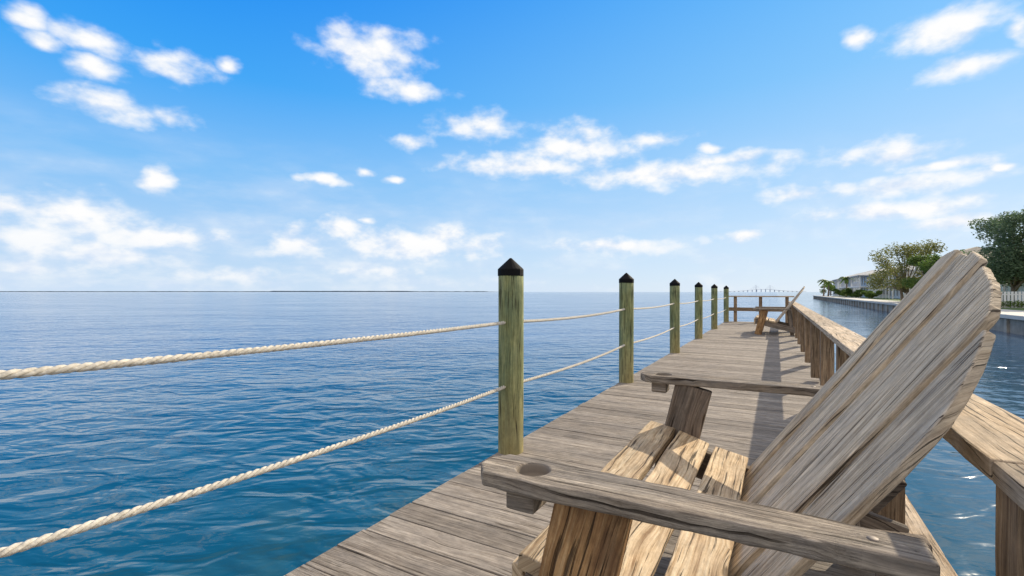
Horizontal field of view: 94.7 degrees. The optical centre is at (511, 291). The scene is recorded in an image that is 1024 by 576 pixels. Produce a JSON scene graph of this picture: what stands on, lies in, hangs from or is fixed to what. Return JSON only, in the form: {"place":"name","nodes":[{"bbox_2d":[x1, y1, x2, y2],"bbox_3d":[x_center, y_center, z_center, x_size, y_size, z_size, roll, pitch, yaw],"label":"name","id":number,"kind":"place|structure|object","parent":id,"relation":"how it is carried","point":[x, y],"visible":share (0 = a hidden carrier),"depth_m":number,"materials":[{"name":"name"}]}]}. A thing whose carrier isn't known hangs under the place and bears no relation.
{"place":"outdoors","nodes":[
{"label":"outdoors","id":0,"kind":"place"},
{"bbox_2d":[0,291,487,291],"bbox_3d":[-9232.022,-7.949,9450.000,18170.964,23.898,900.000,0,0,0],"label":"hills","id":1,"kind":"structure","parent":0,"point":[243,291],"depth_m":9000.00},
{"bbox_2d":[0,292,1023,575],"bbox_3d":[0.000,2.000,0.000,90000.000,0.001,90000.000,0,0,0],"label":"water","id":2,"kind":"structure","parent":0,"point":[76,448],"depth_m":7.95,"materials":[{"name":"blue liquid"}]},
{"bbox_2d":[284,321,957,575],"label":"dock","id":3,"kind":"object","parent":2,"relation":"in","point":[467,523],"visible":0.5,"depth_m":2.90,"materials":[{"name":"brown wood"}]},
{"bbox_2d":[498,258,523,454],"bbox_3d":[-0.008,0.544,2.962,0.164,1.512,0.164,0,0,27],"label":"rope post","id":4,"kind":"object","parent":3,"relation":"attached to","point":[510,344],"visible":0.93,"depth_m":2.89,"materials":[{"name":"green wood"}]},
{"bbox_2d":[0,309,725,557],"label":"rope","id":5,"kind":"object","parent":4,"relation":"attached to","point":[14,548],"visible":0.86,"depth_m":1.41,"materials":[{"name":"beige fabric"}]},
{"bbox_2d":[0,297,725,379],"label":"rope","id":6,"kind":"object","parent":4,"relation":"attached to","point":[46,370],"visible":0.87,"depth_m":1.41,"materials":[{"name":"beige fabric"}]},
{"bbox_2d":[619,273,633,382],"bbox_3d":[1.272,0.544,5.248,0.164,1.512,0.164,0,0,0],"label":"rope post","id":7,"kind":"object","parent":3,"relation":"attached to","point":[626,328],"visible":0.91,"depth_m":5.18,"materials":[{"name":"green wood"}]},
{"bbox_2d":[670,279,679,352],"bbox_3d":[2.675,0.544,7.751,0.164,1.512,0.164,0,0,-13],"label":"rope post","id":8,"kind":"object","parent":3,"relation":"attached to","point":[675,315],"visible":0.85,"depth_m":7.68,"materials":[{"name":"green wood"}]},
{"bbox_2d":[695,282,702,338],"bbox_3d":[4.010,0.544,10.133,0.164,1.512,0.164,0,0,18],"label":"rope post","id":9,"kind":"object","parent":3,"relation":"attached to","point":[699,310],"visible":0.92,"depth_m":10.07,"materials":[{"name":"green wood"}]},
{"bbox_2d":[711,284,717,328],"bbox_3d":[5.452,0.544,12.707,0.164,1.512,0.164,0,0,7],"label":"rope post","id":10,"kind":"object","parent":3,"relation":"attached to","point":[714,306],"visible":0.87,"depth_m":12.65,"materials":[{"name":"green wood"}]},
{"bbox_2d":[724,286,728,321],"bbox_3d":[7.138,0.544,15.716,0.164,1.512,0.164,0,0,-3],"label":"rope post","id":11,"kind":"object","parent":3,"relation":"attached to","point":[726,304],"visible":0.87,"depth_m":15.65,"materials":[{"name":"green wood"}]},
{"bbox_2d":[481,250,1001,575],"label":"chair","id":12,"kind":"object","parent":3,"relation":"on","point":[852,445],"visible":1,"depth_m":1.07,"materials":[{"name":"beige wood"}]},
{"bbox_2d":[729,296,793,322],"bbox_3d":[8.117,0.715,15.459,1.950,1.170,0.151,0,0,29],"label":"end railing","id":13,"kind":"object","parent":3,"relation":"attached to","point":[735,308],"visible":0.56,"depth_m":15.53,"materials":[{"name":"brown wood"}]},
{"bbox_2d":[752,286,804,335],"bbox_3d":[6.453,0.438,11.397,1.108,1.157,1.468,0,0,29],"label":"adirondack chair","id":14,"kind":"object","parent":3,"relation":"on","point":[761,320],"visible":0.98,"depth_m":10.97,"materials":[{"name":"brown wood"}]},
{"bbox_2d":[788,301,1023,575],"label":"railing","id":15,"kind":"object","parent":3,"relation":"on","point":[985,437],"visible":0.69,"depth_m":1.00,"materials":[{"name":"brown wood"}]},
{"bbox_2d":[718,285,805,291],"bbox_3d":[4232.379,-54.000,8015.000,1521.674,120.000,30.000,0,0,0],"label":"bridge","id":16,"kind":"structure","parent":2,"relation":"on","point":[756,289],"depth_m":8005.00,"materials":[{"name":"concrete"}]},
{"bbox_2d":[0,0,1023,291],"label":"sky","id":17,"kind":"structure","parent":0,"point":[146,145],"materials":[{"name":"blue"}]},
{"bbox_2d":[879,266,922,298],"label":"house","id":18,"kind":"structure","parent":0,"point":[893,294],"depth_m":84.25,"materials":[{"name":"white"}]},
{"bbox_2d":[827,296,1023,314],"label":"path","id":19,"kind":"structure","parent":0,"point":[1012,311],"depth_m":50.89,"materials":[{"name":"concrete"}]},
{"bbox_2d":[837,296,1023,310],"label":"ground","id":20,"kind":"structure","parent":0,"point":[1010,308],"depth_m":73.90,"materials":[{"name":"green plant"}]},
{"bbox_2d":[817,279,831,295],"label":"palm tree","id":21,"kind":"object","parent":20,"relation":"on","point":[822,281],"visible":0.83,"depth_m":127.94,"materials":[{"name":"green plant"}]},
{"bbox_2d":[819,285,836,295],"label":"house","id":22,"kind":"structure","parent":20,"relation":"on","point":[830,286],"depth_m":134.29,"materials":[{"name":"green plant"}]},
{"bbox_2d":[822,281,834,295],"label":"palm tree","id":23,"kind":"object","parent":20,"relation":"on","point":[828,283],"visible":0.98,"depth_m":119.86,"materials":[{"name":"green plant"}]},
{"bbox_2d":[830,288,844,296],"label":"shrub","id":24,"kind":"object","parent":20,"relation":"on","point":[837,291],"visible":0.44,"depth_m":117.36,"materials":[{"name":"green plant"}]},
{"bbox_2d":[832,279,843,295],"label":"house","id":25,"kind":"structure","parent":20,"relation":"on","point":[836,284],"depth_m":141.86,"materials":[{"name":"white"}]},
{"bbox_2d":[839,277,854,296],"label":"palm tree","id":26,"kind":"object","parent":20,"relation":"on","point":[845,280],"visible":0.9,"depth_m":109.82,"materials":[{"name":"green plant"}]},
{"bbox_2d":[841,288,858,296],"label":"shrub","id":27,"kind":"object","parent":20,"relation":"on","point":[848,292],"visible":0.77,"depth_m":104.70,"materials":[{"name":"green plant"}]},
{"bbox_2d":[838,270,873,296],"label":"house","id":28,"kind":"structure","parent":20,"relation":"on","point":[842,285],"depth_m":118.77,"materials":[{"name":"white"}]},
{"bbox_2d":[851,289,865,297],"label":"shrub","id":29,"kind":"object","parent":20,"relation":"on","point":[855,294],"visible":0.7,"depth_m":91.88,"materials":[{"name":"green plant"}]},
{"bbox_2d":[849,267,894,297],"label":"house","id":30,"kind":"structure","parent":20,"relation":"on","point":[861,283],"depth_m":96.16,"materials":[{"name":"white"}]},
{"bbox_2d":[861,290,882,298],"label":"shrub","id":31,"kind":"object","parent":20,"relation":"on","point":[869,294],"visible":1,"depth_m":79.53,"materials":[{"name":"green plant"}]},
{"bbox_2d":[865,239,947,299],"bbox_3d":[46.157,-2.429,56.121,7.444,7.496,8.416,0,0,-28],"label":"shade tree","id":32,"kind":"object","parent":20,"relation":"on","point":[907,252],"visible":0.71,"depth_m":55.09,"materials":[{"name":"green plant"}]},
{"bbox_2d":[813,295,1023,334],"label":"seawall","id":33,"kind":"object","parent":20,"relation":"on","point":[1009,323],"visible":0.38,"depth_m":25.00,"materials":[{"name":"concrete"}]},
{"bbox_2d":[901,254,941,288],"bbox_3d":[44.677,-1.425,49.974,6.398,5.473,5.270,0,0,-43],"label":"shade tree","id":34,"kind":"object","parent":20,"relation":"on","point":[925,263],"visible":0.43,"depth_m":50.17,"materials":[{"name":"green plant"}]},
{"bbox_2d":[960,209,1023,299],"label":"shade tree","id":35,"kind":"object","parent":20,"relation":"on","point":[1004,267],"visible":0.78,"depth_m":37.00,"materials":[{"name":"green plant"}]},
{"bbox_2d":[990,211,1023,286],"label":"shade tree","id":36,"kind":"object","parent":20,"relation":"on","point":[1015,252],"visible":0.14,"depth_m":37.68,"materials":[{"name":"green plant"}]},
{"bbox_2d":[1001,292,1023,307],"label":"fence","id":37,"kind":"object","parent":20,"relation":"on","point":[1012,294],"visible":0.46,"depth_m":35.57,"materials":[{"name":"white paint"}]},
{"bbox_2d":[1001,300,1023,307],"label":"hedge","id":38,"kind":"object","parent":20,"relation":"on","point":[1010,303],"visible":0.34,"depth_m":35.44,"materials":[{"name":"green plant"}]},
{"bbox_2d":[915,247,989,276],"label":"house","id":39,"kind":"structure","parent":0,"point":[976,249],"depth_m":68.08,"materials":[{"name":"white"}]},
{"bbox_2d":[986,257,1023,300],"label":"house","id":40,"kind":"structure","parent":0,"point":[1006,289],"depth_m":53.00,"materials":[{"name":"white"}]}
]}

